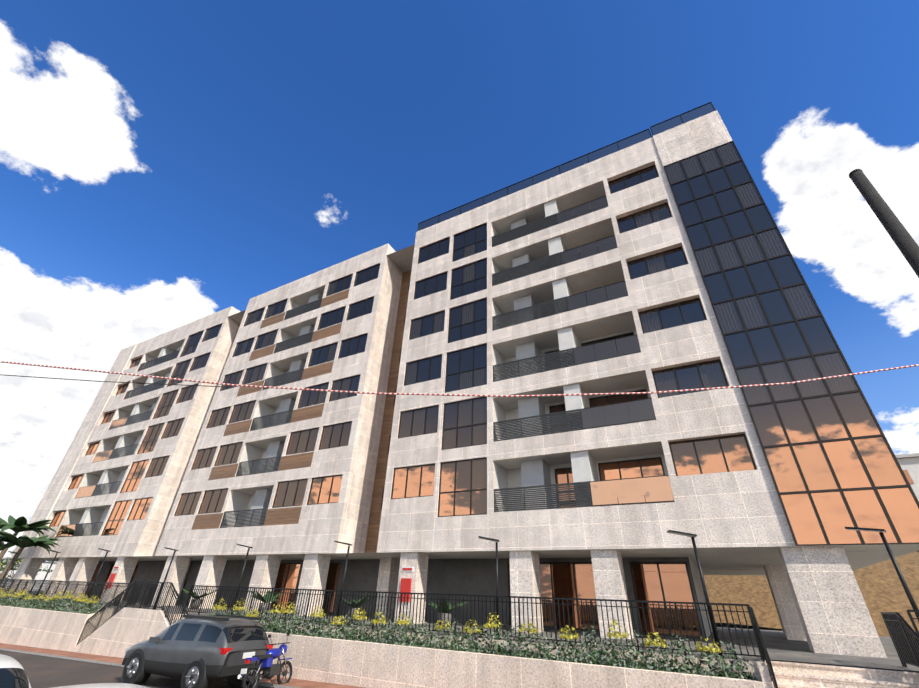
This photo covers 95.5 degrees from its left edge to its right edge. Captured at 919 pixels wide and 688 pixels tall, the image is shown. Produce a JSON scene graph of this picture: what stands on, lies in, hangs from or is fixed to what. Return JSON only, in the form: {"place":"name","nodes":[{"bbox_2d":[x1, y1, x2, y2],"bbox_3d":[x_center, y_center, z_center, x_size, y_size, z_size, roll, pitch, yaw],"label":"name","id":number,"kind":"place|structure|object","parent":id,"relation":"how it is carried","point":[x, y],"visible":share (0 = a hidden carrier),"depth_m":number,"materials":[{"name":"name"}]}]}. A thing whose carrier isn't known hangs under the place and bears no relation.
{"place":"outdoors","nodes":[
{"label":"outdoors","id":0,"kind":"place"},
{"bbox_2d":[124,616,269,680],"bbox_3d":[-7.935,9.132,12.690,4.400,1.460,1.818,-12,-34,22],"label":"car","id":1,"kind":"object","parent":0,"point":[177,648],"visible":0.75,"depth_m":11.87,"materials":[{"name":"grey metal"}]},
{"bbox_2d":[0,453,918,636],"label":"neighboring building","id":2,"kind":"structure","parent":0,"point":[881,587],"depth_m":26.68,"materials":[{"name":"brown brick"}]},
{"bbox_2d":[0,586,918,687],"bbox_3d":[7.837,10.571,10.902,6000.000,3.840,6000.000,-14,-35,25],"label":"ground","id":3,"kind":"structure","parent":0,"point":[45,672],"depth_m":13.95,"materials":[{"name":"grey asphalt"}]},
{"bbox_2d":[0,654,30,687],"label":"car body","id":4,"kind":"object","parent":3,"relation":"on","point":[13,674],"visible":1,"depth_m":6.61,"materials":[{"name":"white metal"}]},
{"bbox_2d":[52,683,148,687],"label":"car body","id":5,"kind":"object","parent":3,"relation":"on","point":[110,685],"visible":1,"depth_m":4.55,"materials":[{"name":"white metal"}]},
{"bbox_2d":[122,614,272,687],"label":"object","id":6,"kind":"object","parent":3,"relation":"on","point":[193,674],"visible":0.52,"depth_m":11.97,"materials":[{"name":"black rubber"}]},
{"bbox_2d":[238,632,291,687],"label":"motorcycle","id":7,"kind":"object","parent":3,"relation":"on","point":[270,668],"visible":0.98,"depth_m":11.54,"materials":[{"name":"blue paint"}]},
{"bbox_2d":[0,515,757,680],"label":"plants","id":8,"kind":"object","parent":3,"relation":"on","point":[18,525],"visible":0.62,"depth_m":11.91,"materials":[{"name":"green plant"}]},
{"bbox_2d":[0,527,918,687],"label":"site","id":9,"kind":"object","parent":3,"relation":"on","point":[103,637],"visible":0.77,"depth_m":11.73,"materials":[{"name":"concrete"}]},
{"bbox_2d":[5,102,918,657],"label":"building","id":10,"kind":"structure","parent":9,"relation":"on","point":[661,258],"depth_m":20.14,"materials":[{"name":"stone"}]},
{"bbox_2d":[0,169,918,396],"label":"utility pole with wires","id":11,"kind":"object","parent":3,"relation":"on","point":[902,238],"visible":1,"depth_m":5.73,"materials":[{"name":"metal"}]},
{"bbox_2d":[0,0,918,580],"label":"sky","id":12,"kind":"structure","parent":0,"point":[166,165],"materials":[{"name":"blue"}]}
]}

